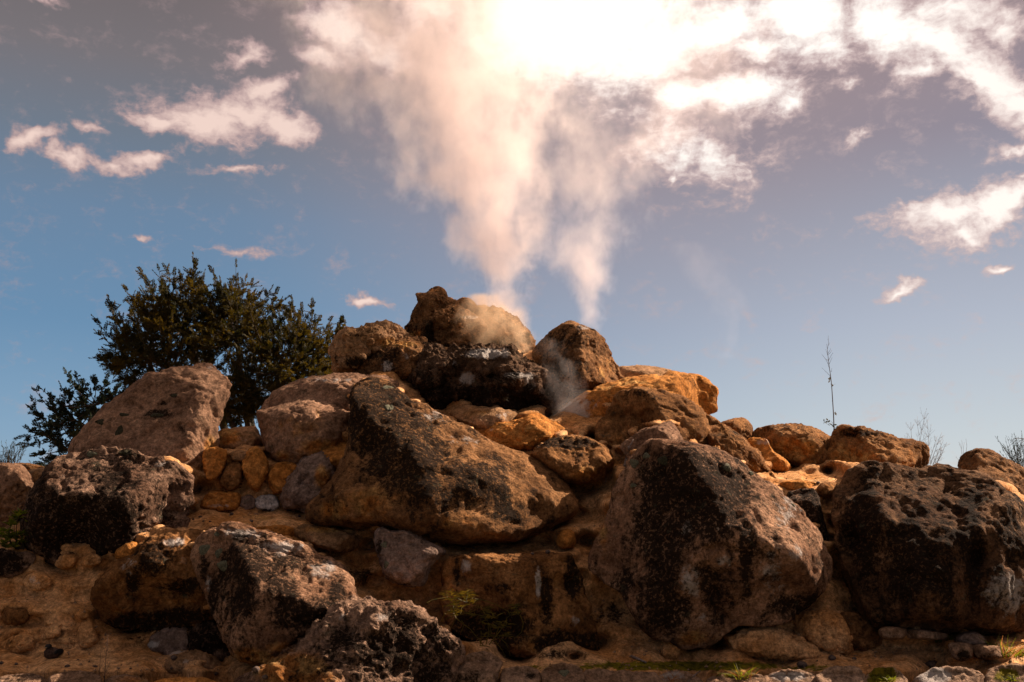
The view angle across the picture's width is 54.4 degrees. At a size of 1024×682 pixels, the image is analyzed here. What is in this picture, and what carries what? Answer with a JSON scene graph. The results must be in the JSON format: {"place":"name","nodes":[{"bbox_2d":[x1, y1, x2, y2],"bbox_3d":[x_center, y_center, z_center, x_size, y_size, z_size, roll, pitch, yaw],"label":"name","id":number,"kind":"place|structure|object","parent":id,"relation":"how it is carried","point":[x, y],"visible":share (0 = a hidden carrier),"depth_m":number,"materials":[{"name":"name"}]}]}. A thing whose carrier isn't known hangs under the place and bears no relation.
{"place":"outdoors","nodes":[
{"label":"outdoors","id":0,"kind":"place"},
{"bbox_2d":[0,347,1023,681],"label":"mound","id":1,"kind":"object","parent":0,"point":[360,563],"visible":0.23,"depth_m":11.45,"materials":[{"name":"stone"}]},
{"bbox_2d":[0,440,27,462],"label":"bush","id":2,"kind":"object","parent":1,"relation":"on","point":[8,457],"visible":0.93,"depth_m":15.48,"materials":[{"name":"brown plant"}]},
{"bbox_2d":[0,507,28,549],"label":"leafy plant","id":3,"kind":"object","parent":1,"relation":"on","point":[7,535],"visible":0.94,"depth_m":11.73,"materials":[{"name":"green plant"}]},
{"bbox_2d":[1,607,29,625],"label":"stone","id":4,"kind":"object","parent":1,"relation":"on","point":[12,616],"visible":0.99,"depth_m":11.12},
{"bbox_2d":[0,462,33,531],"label":"boulder","id":5,"kind":"object","parent":1,"relation":"on","point":[16,483],"visible":0.73,"depth_m":12.65,"materials":[{"name":"stone"}]},
{"bbox_2d":[0,548,35,578],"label":"stone","id":6,"kind":"object","parent":1,"relation":"on","point":[13,564],"visible":0.99,"depth_m":11.66,"materials":[{"name":"stone"}]},
{"bbox_2d":[1,632,39,652],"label":"stone","id":7,"kind":"object","parent":1,"relation":"on","point":[23,642],"visible":0.95,"depth_m":10.94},
{"bbox_2d":[0,673,46,681],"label":"kerb stone","id":8,"kind":"object","parent":1,"relation":"on","point":[26,677],"visible":1,"depth_m":9.91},
{"bbox_2d":[19,463,43,469],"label":"stone","id":9,"kind":"object","parent":1,"relation":"on","point":[28,466],"visible":0.48,"depth_m":14.46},
{"bbox_2d":[28,467,44,482],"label":"stone","id":10,"kind":"object","parent":1,"relation":"on","point":[36,473],"visible":0.41,"depth_m":13.63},
{"bbox_2d":[22,571,51,590],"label":"stone","id":11,"kind":"object","parent":1,"relation":"on","point":[38,581],"visible":1,"depth_m":11.53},
{"bbox_2d":[38,623,62,639],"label":"stone","id":12,"kind":"object","parent":1,"relation":"on","point":[51,631],"visible":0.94,"depth_m":11.05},
{"bbox_2d":[44,643,63,658],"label":"stone","id":13,"kind":"object","parent":1,"relation":"on","point":[50,652],"visible":1,"depth_m":10.71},
{"bbox_2d":[55,553,78,569],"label":"stone","id":14,"kind":"object","parent":1,"relation":"on","point":[66,561],"visible":1,"depth_m":11.71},
{"bbox_2d":[47,670,101,681],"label":"kerb stone","id":15,"kind":"object","parent":1,"relation":"on","point":[76,676],"visible":1,"depth_m":9.89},
{"bbox_2d":[97,639,108,681],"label":"dry stalk","id":16,"kind":"object","parent":15,"relation":"on","point":[104,663],"visible":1,"depth_m":9.95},
{"bbox_2d":[77,618,98,647],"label":"stone","id":17,"kind":"object","parent":1,"relation":"on","point":[87,636],"visible":1,"depth_m":10.99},
{"bbox_2d":[81,553,102,567],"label":"stone","id":18,"kind":"object","parent":1,"relation":"on","point":[89,560],"visible":1,"depth_m":11.63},
{"bbox_2d":[21,445,194,565],"bbox_3d":[-5.024,2.037,12.375,2.160,1.499,1.778,0,-10,0],"label":"boulder","id":19,"kind":"object","parent":1,"relation":"on","point":[101,500],"visible":0.87,"depth_m":11.87,"materials":[{"name":"stone"}]},
{"bbox_2d":[103,674,147,681],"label":"kerb stone","id":20,"kind":"object","parent":1,"relation":"on","point":[124,678],"visible":1,"depth_m":9.93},
{"bbox_2d":[114,541,138,559],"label":"stone","id":21,"kind":"object","parent":1,"relation":"on","point":[124,550],"visible":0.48,"depth_m":11.54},
{"bbox_2d":[68,362,231,491],"bbox_3d":[-5.150,1.274,14.103,2.258,2.125,1.920,0,-10,0],"label":"boulder","id":22,"kind":"object","parent":1,"relation":"on","point":[177,412],"visible":0.66,"depth_m":13.73,"materials":[{"name":"stone"}]},
{"bbox_2d":[90,528,213,631],"bbox_3d":[-4.046,2.752,11.504,1.671,1.155,1.422,0,-10,0],"label":"boulder","id":23,"kind":"object","parent":1,"relation":"on","point":[150,583],"visible":0.78,"depth_m":11.10,"materials":[{"name":"stone"}]},
{"bbox_2d":[147,627,187,654],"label":"stone","id":24,"kind":"object","parent":1,"relation":"on","point":[166,641],"visible":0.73,"depth_m":11.07,"materials":[{"name":"stone"}]},
{"bbox_2d":[154,677,216,681],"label":"kerb stone","id":25,"kind":"object","parent":1,"relation":"on","point":[189,679],"visible":1,"depth_m":9.91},
{"bbox_2d":[164,649,220,673],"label":"stone","id":26,"kind":"object","parent":1,"relation":"on","point":[180,662],"visible":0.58,"depth_m":10.71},
{"bbox_2d":[202,446,227,480],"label":"stone","id":27,"kind":"object","parent":1,"relation":"on","point":[214,460],"visible":1,"depth_m":13.30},
{"bbox_2d":[200,489,240,511],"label":"stone","id":28,"kind":"object","parent":1,"relation":"on","point":[220,500],"visible":0.91,"depth_m":13.20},
{"bbox_2d":[219,461,242,490],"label":"stone","id":29,"kind":"object","parent":28,"relation":"on","point":[230,477],"visible":0.98,"depth_m":13.27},
{"bbox_2d":[229,450,245,461],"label":"stone","id":30,"kind":"object","parent":29,"relation":"on","point":[238,455],"visible":0.98,"depth_m":13.37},
{"bbox_2d":[218,426,262,448],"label":"stone","id":31,"kind":"object","parent":1,"relation":"on","point":[233,438],"visible":0.66,"depth_m":14.42,"materials":[{"name":"stone"}]},
{"bbox_2d":[239,494,255,509],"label":"stone","id":32,"kind":"object","parent":1,"relation":"on","point":[247,502],"visible":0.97,"depth_m":13.28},
{"bbox_2d":[241,446,268,491],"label":"stone","id":33,"kind":"object","parent":1,"relation":"on","point":[255,465],"visible":0.99,"depth_m":13.26,"materials":[{"name":"stone"}]},
{"bbox_2d":[255,494,279,511],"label":"stone","id":34,"kind":"object","parent":1,"relation":"on","point":[269,502],"visible":1,"depth_m":13.27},
{"bbox_2d":[190,521,358,667],"bbox_3d":[-2.493,2.722,10.781,1.467,1.519,2.361,8,-13,-40],"label":"boulder","id":35,"kind":"object","parent":1,"relation":"on","point":[268,594],"visible":0.89,"depth_m":10.36,"materials":[{"name":"stone"}]},
{"bbox_2d":[256,525,294,536],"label":"slab","id":36,"kind":"structure","parent":1,"relation":"on","point":[283,530],"depth_m":11.94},
{"bbox_2d":[267,461,296,494],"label":"stone","id":37,"kind":"object","parent":1,"relation":"on","point":[279,472],"visible":0.73,"depth_m":13.24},
{"bbox_2d":[256,399,349,463],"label":"boulder","id":38,"kind":"object","parent":1,"relation":"on","point":[296,431],"visible":0.69,"depth_m":13.46,"materials":[{"name":"stone"}]},
{"bbox_2d":[279,451,335,512],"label":"boulder","id":39,"kind":"object","parent":1,"relation":"on","point":[308,479],"visible":0.61,"depth_m":12.86,"materials":[{"name":"grey stone"}]},
{"bbox_2d":[294,523,358,552],"bbox_3d":[-2.217,2.384,12.037,0.667,0.348,0.853,8,-12,-39],"label":"slab","id":40,"kind":"object","parent":1,"relation":"on","point":[331,539],"depth_m":11.81,"materials":[{"name":"stone"}]},
{"bbox_2d":[261,372,398,410],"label":"boulder","id":41,"kind":"object","parent":1,"relation":"on","point":[334,388],"visible":0.52,"depth_m":14.50,"materials":[{"name":"stone"}]},
{"bbox_2d":[322,440,347,468],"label":"stone","id":42,"kind":"object","parent":1,"relation":"on","point":[334,454],"visible":0.34,"depth_m":13.23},
{"bbox_2d":[328,319,410,372],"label":"boulder","id":43,"kind":"object","parent":1,"relation":"on","point":[350,349],"visible":0.74,"depth_m":15.62,"materials":[{"name":"stone"}]},
{"bbox_2d":[352,335,427,380],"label":"boulder","id":44,"kind":"object","parent":1,"relation":"on","point":[399,357],"visible":0.65,"depth_m":15.32,"materials":[{"name":"stone"}]},
{"bbox_2d":[373,526,445,586],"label":"boulder","id":45,"kind":"object","parent":1,"relation":"on","point":[408,558],"visible":0.98,"depth_m":11.15,"materials":[{"name":"grey stone"}]},
{"bbox_2d":[406,342,457,409],"bbox_3d":[-1.155,0.595,15.540,1.134,1.275,1.611,0,-10,0],"label":"sinter mass","id":46,"kind":"object","parent":1,"relation":"on","point":[431,377],"visible":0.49,"depth_m":14.92,"materials":[{"name":"stone"}]},
{"bbox_2d":[305,376,578,546],"bbox_3d":[-0.891,1.452,12.651,3.438,2.250,2.591,-2,-10,14],"label":"boulder","id":47,"kind":"object","parent":1,"relation":"on","point":[426,471],"visible":0.93,"depth_m":11.86,"materials":[{"name":"stone"}]},
{"bbox_2d":[419,304,486,347],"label":"crater rock","id":48,"kind":"object","parent":1,"relation":"on","point":[457,325],"visible":0.68,"depth_m":16.37,"materials":[{"name":"stone"}]},
{"bbox_2d":[404,286,458,335],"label":"crater rock","id":49,"kind":"object","parent":48,"relation":"on","point":[431,301],"visible":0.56,"depth_m":16.94,"materials":[{"name":"stone"}]},
{"bbox_2d":[426,588,523,656],"bbox_3d":[-0.382,2.954,10.434,1.039,0.714,0.284,0,-10,0],"label":"wiry plant","id":50,"kind":"object","parent":1,"relation":"on","point":[487,617],"visible":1,"depth_m":10.44,"materials":[{"name":"plant"}]},
{"bbox_2d":[450,405,518,428],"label":"boulder","id":51,"kind":"object","parent":1,"relation":"on","point":[481,417],"visible":0.65,"depth_m":14.26,"materials":[{"name":"stone"}]},
{"bbox_2d":[472,304,535,353],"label":"crater rock","id":52,"kind":"object","parent":1,"relation":"on","point":[504,327],"visible":0.43,"depth_m":16.53,"materials":[{"name":"stone"}]},
{"bbox_2d":[457,297,476,312],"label":"crater rock","id":53,"kind":"object","parent":52,"relation":"on","point":[470,304],"visible":0.18,"depth_m":17.21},
{"bbox_2d":[447,342,570,416],"bbox_3d":[-0.215,0.642,15.549,2.038,1.387,1.865,-9,-13,41],"label":"sinter mass","id":54,"kind":"object","parent":1,"relation":"on","point":[508,376],"visible":0.71,"depth_m":14.82,"materials":[{"name":"stone"}]},
{"bbox_2d":[438,551,599,658],"bbox_3d":[0.077,3.031,11.407,1.819,1.225,1.404,0,-10,0],"label":"boulder","id":55,"kind":"object","parent":1,"relation":"on","point":[546,591],"visible":0.87,"depth_m":11.02,"materials":[{"name":"stone"}]},
{"bbox_2d":[475,411,572,450],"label":"boulder","id":56,"kind":"object","parent":1,"relation":"on","point":[531,430],"visible":0.8,"depth_m":13.74,"materials":[{"name":"stone"}]},
{"bbox_2d":[556,529,575,548],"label":"stone","id":57,"kind":"object","parent":1,"relation":"on","point":[566,538],"visible":1,"depth_m":11.89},
{"bbox_2d":[530,434,614,485],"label":"boulder","id":58,"kind":"object","parent":1,"relation":"on","point":[574,459],"visible":0.94,"depth_m":12.80,"materials":[{"name":"stone"}]},
{"bbox_2d":[532,320,624,392],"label":"boulder","id":59,"kind":"object","parent":1,"relation":"on","point":[573,356],"visible":0.91,"depth_m":15.64,"materials":[{"name":"stone"}]},
{"bbox_2d":[623,439,633,466],"bbox_3d":[1.497,1.469,12.925,0.105,0.342,0.684,0,-10,0],"label":"stick","id":60,"kind":"object","parent":1,"relation":"on","point":[626,458],"visible":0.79,"depth_m":12.90,"materials":[{"name":"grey wood"}]},
{"bbox_2d":[553,370,718,438],"bbox_3d":[1.900,0.987,15.186,2.594,1.153,1.720,0,-10,0],"label":"boulder","id":61,"kind":"object","parent":1,"relation":"on","point":[701,391],"visible":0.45,"depth_m":14.85,"materials":[{"name":"stone"}]},
{"bbox_2d":[631,655,646,662],"bbox_3d":[1.351,3.414,10.693,0.048,0.046,0.320,3,-10,-20],"label":"stick","id":62,"kind":"object","parent":1,"relation":"on","point":[635,657],"visible":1,"depth_m":10.66,"materials":[{"name":"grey wood"}]},
{"bbox_2d":[619,365,670,376],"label":"boulder","id":63,"kind":"object","parent":1,"relation":"on","point":[632,370],"visible":0.38,"depth_m":17.20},
{"bbox_2d":[619,421,682,457],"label":"boulder","id":64,"kind":"object","parent":1,"relation":"on","point":[667,430],"visible":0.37,"depth_m":12.64,"materials":[{"name":"stone"}]},
{"bbox_2d":[595,387,710,448],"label":"boulder","id":65,"kind":"object","parent":1,"relation":"on","point":[626,410],"visible":0.62,"depth_m":13.79,"materials":[{"name":"stone"}]},
{"bbox_2d":[660,641,681,659],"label":"stone","id":66,"kind":"object","parent":1,"relation":"on","point":[669,651],"visible":0.81,"depth_m":10.82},
{"bbox_2d":[588,438,832,649],"bbox_3d":[2.271,2.296,11.537,2.812,2.365,2.046,0,-10,0],"label":"boulder","id":67,"kind":"object","parent":1,"relation":"on","point":[698,545],"visible":0.99,"depth_m":10.84,"materials":[{"name":"stone"}]},
{"bbox_2d":[721,417,752,438],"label":"stone","id":68,"kind":"object","parent":1,"relation":"on","point":[742,426],"visible":0.56,"depth_m":15.25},
{"bbox_2d":[706,415,775,477],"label":"boulder","id":69,"kind":"object","parent":1,"relation":"on","point":[729,440],"visible":0.61,"depth_m":13.22,"materials":[{"name":"stone"}]},
{"bbox_2d":[747,437,790,472],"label":"stone","id":70,"kind":"object","parent":1,"relation":"on","point":[780,463],"visible":0.7,"depth_m":14.26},
{"bbox_2d":[728,626,820,661],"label":"stone","id":71,"kind":"object","parent":1,"relation":"on","point":[769,643],"visible":0.92,"depth_m":10.76,"materials":[{"name":"stone"}]},
{"bbox_2d":[751,423,830,466],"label":"boulder","id":72,"kind":"object","parent":1,"relation":"on","point":[795,444],"visible":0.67,"depth_m":14.71,"materials":[{"name":"stone"}]},
{"bbox_2d":[780,480,815,490],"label":"slab","id":73,"kind":"structure","parent":1,"relation":"on","point":[791,485],"depth_m":12.83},
{"bbox_2d":[797,661,806,667],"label":"pebble","id":74,"kind":"object","parent":1,"relation":"on","point":[801,664],"visible":1,"depth_m":10.52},
{"bbox_2d":[786,488,828,540],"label":"boulder","id":75,"kind":"object","parent":1,"relation":"on","point":[807,500],"visible":0.37,"depth_m":12.12,"materials":[{"name":"stone"}]},
{"bbox_2d":[789,608,853,654],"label":"stone","id":76,"kind":"object","parent":1,"relation":"on","point":[825,630],"visible":0.81,"depth_m":10.96,"materials":[{"name":"stone"}]},
{"bbox_2d":[816,482,836,497],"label":"stone","id":77,"kind":"object","parent":1,"relation":"on","point":[825,490],"visible":0.81,"depth_m":12.59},
{"bbox_2d":[822,339,836,429],"bbox_3d":[5.050,0.702,15.870,0.342,1.650,0.225,5,-11,-27],"label":"bare sapling","id":78,"kind":"object","parent":1,"relation":"on","point":[832,392],"visible":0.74,"depth_m":15.86,"materials":[{"name":"brown plant"}]},
{"bbox_2d":[828,654,835,660],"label":"pebble","id":79,"kind":"object","parent":1,"relation":"on","point":[831,657],"visible":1,"depth_m":10.66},
{"bbox_2d":[815,665,864,681],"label":"kerb stone","id":80,"kind":"object","parent":1,"relation":"on","point":[836,673],"visible":1,"depth_m":9.92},
{"bbox_2d":[840,611,882,650],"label":"stone","id":81,"kind":"object","parent":1,"relation":"on","point":[865,634],"visible":0.57,"depth_m":11.07,"materials":[{"name":"stone"}]},
{"bbox_2d":[826,424,929,471],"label":"boulder","id":82,"kind":"object","parent":1,"relation":"on","point":[850,443],"visible":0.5,"depth_m":14.56,"materials":[{"name":"stone"}]},
{"bbox_2d":[865,667,908,681],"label":"kerb stone","id":83,"kind":"object","parent":1,"relation":"on","point":[876,673],"visible":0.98,"depth_m":9.94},
{"bbox_2d":[872,675,896,679],"bbox_3d":[3.719,3.337,9.893,0.286,0.061,0.192,-2,-10,13],"label":"grass tuft","id":84,"kind":"object","parent":83,"relation":"on","point":[890,678],"visible":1,"depth_m":9.87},
{"bbox_2d":[878,626,906,639],"bbox_3d":[4.151,3.184,10.855,0.289,0.159,0.544,-4,-11,24],"label":"slab","id":85,"kind":"object","parent":1,"relation":"on","point":[891,633],"depth_m":10.67,"materials":[{"name":"stone"}]},
{"bbox_2d":[904,408,948,464],"bbox_3d":[9.953,2.291,23.949,1.089,1.363,2.077,-4,-10,23],"label":"bare bush","id":86,"kind":"object","parent":1,"relation":"on","point":[930,462],"visible":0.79,"depth_m":23.93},
{"bbox_2d":[830,460,1023,635],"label":"boulder","id":87,"kind":"object","parent":1,"relation":"on","point":[937,547],"visible":0.99,"depth_m":11.08,"materials":[{"name":"stone"}]},
{"bbox_2d":[907,629,947,639],"bbox_3d":[4.506,3.205,10.878,0.566,0.136,0.360,9,-13,-41],"label":"slab","id":88,"kind":"object","parent":1,"relation":"on","point":[921,634],"depth_m":10.71,"materials":[{"name":"stone"}]},
{"bbox_2d":[925,660,935,667],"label":"pebble","id":89,"kind":"object","parent":1,"relation":"on","point":[930,664],"visible":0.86,"depth_m":10.79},
{"bbox_2d":[948,642,972,661],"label":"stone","id":90,"kind":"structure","parent":1,"relation":"on","point":[961,651],"depth_m":10.39,"materials":[{"name":"stone"}]},
{"bbox_2d":[954,631,986,644],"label":"stone","id":91,"kind":"object","parent":1,"relation":"on","point":[972,637],"visible":0.7,"depth_m":10.74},
{"bbox_2d":[972,644,1003,659],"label":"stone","id":92,"kind":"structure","parent":1,"relation":"on","point":[986,652],"depth_m":10.41,"materials":[{"name":"stone"}]},
{"bbox_2d":[957,448,1023,494],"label":"boulder","id":93,"kind":"object","parent":1,"relation":"on","point":[993,464],"visible":0.48,"depth_m":13.88,"materials":[{"name":"stone"}]},
{"bbox_2d":[979,634,1023,658],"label":"grass tuft","id":94,"kind":"object","parent":1,"relation":"on","point":[1006,652],"visible":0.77,"depth_m":10.62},
{"bbox_2d":[984,663,1023,681],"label":"kerb stone","id":95,"kind":"object","parent":1,"relation":"on","point":[1010,670],"visible":0.98,"depth_m":9.93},
{"bbox_2d":[1001,676,1019,680],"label":"grass tuft","id":96,"kind":"object","parent":95,"relation":"on","point":[1011,679],"visible":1,"depth_m":9.83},
{"bbox_2d":[997,431,1023,465],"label":"bush","id":97,"kind":"object","parent":1,"relation":"on","point":[1019,459],"visible":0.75,"depth_m":15.41,"materials":[{"name":"grey plant"}]},
{"bbox_2d":[1013,643,1023,656],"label":"grass tuft","id":98,"kind":"object","parent":1,"relation":"on","point":[1021,654],"visible":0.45,"depth_m":10.84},
{"bbox_2d":[0,0,1023,467],"label":"sky","id":99,"kind":"structure","parent":0,"point":[723,192],"materials":[{"name":"blue"}]},
{"label":"ground","id":100,"kind":"structure","parent":0,"visible":0},
{"bbox_2d":[14,367,125,464],"bbox_3d":[-8.705,2.888,19.212,2.353,4.847,1.373,0,-10,0],"label":"leafy tree","id":101,"kind":"object","parent":100,"relation":"on","point":[61,415],"visible":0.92,"depth_m":19.48,"materials":[{"name":"green plant"}]},
{"bbox_2d":[88,252,336,428],"bbox_3d":[-6.440,1.890,21.519,5.519,7.705,3.523,-5,-11,26],"label":"leafy tree","id":102,"kind":"object","parent":100,"relation":"on","point":[304,351],"visible":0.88,"depth_m":21.32,"materials":[{"name":"green plant"}]},
{"bbox_2d":[329,314,346,338],"bbox_3d":[-3.230,2.299,18.904,0.527,5.909,1.005,6,-12,-33],"label":"leafy sapling","id":103,"kind":"object","parent":100,"relation":"on","point":[340,321],"visible":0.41,"depth_m":19.32,"materials":[{"name":"green plant"}]},
{"bbox_2d":[234,594,466,681],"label":"boulder","id":104,"kind":"object","parent":100,"relation":"on","point":[353,638],"visible":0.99,"depth_m":9.49,"materials":[{"name":"stone"}]},
{"bbox_2d":[252,666,259,671],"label":"pebble","id":105,"kind":"object","parent":104,"relation":"on","point":[256,669],"visible":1,"depth_m":9.19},
{"bbox_2d":[456,651,502,681],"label":"kerb stone","id":106,"kind":"object","parent":100,"relation":"on","point":[482,666],"visible":0.88,"depth_m":9.85,"materials":[{"name":"stone"}]},
{"bbox_2d":[498,666,541,681],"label":"kerb stone","id":107,"kind":"object","parent":100,"relation":"on","point":[521,674],"visible":1,"depth_m":9.90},
{"bbox_2d":[541,662,584,681],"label":"kerb stone","id":108,"kind":"object","parent":100,"relation":"on","point":[563,672],"visible":0.99,"depth_m":9.90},
{"bbox_2d":[583,668,659,681],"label":"kerb stone","id":109,"kind":"object","parent":100,"relation":"on","point":[598,675],"visible":0.97,"depth_m":9.91,"materials":[{"name":"stone"}]},
{"bbox_2d":[658,670,702,681],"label":"kerb stone","id":110,"kind":"object","parent":100,"relation":"on","point":[686,678],"visible":0.88,"depth_m":9.94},
{"bbox_2d":[653,666,685,681],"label":"grass tuft","id":111,"kind":"object","parent":110,"relation":"on","point":[670,677],"visible":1,"depth_m":9.91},
{"bbox_2d":[706,672,763,681],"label":"kerb stone","id":112,"kind":"object","parent":100,"relation":"on","point":[728,678],"visible":0.83,"depth_m":9.92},
{"bbox_2d":[723,664,760,679],"bbox_3d":[2.231,3.290,9.956,0.538,0.176,0.426,-2,-10,11],"label":"grass tuft","id":113,"kind":"object","parent":112,"relation":"on","point":[739,675],"visible":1,"depth_m":9.92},
{"bbox_2d":[760,668,815,681],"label":"kerb stone","id":114,"kind":"object","parent":100,"relation":"on","point":[790,675],"visible":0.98,"depth_m":9.93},
{"bbox_2d":[912,666,984,681],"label":"kerb stone","id":115,"kind":"object","parent":100,"relation":"on","point":[950,674],"visible":1,"depth_m":9.91,"materials":[{"name":"stone"}]}
]}

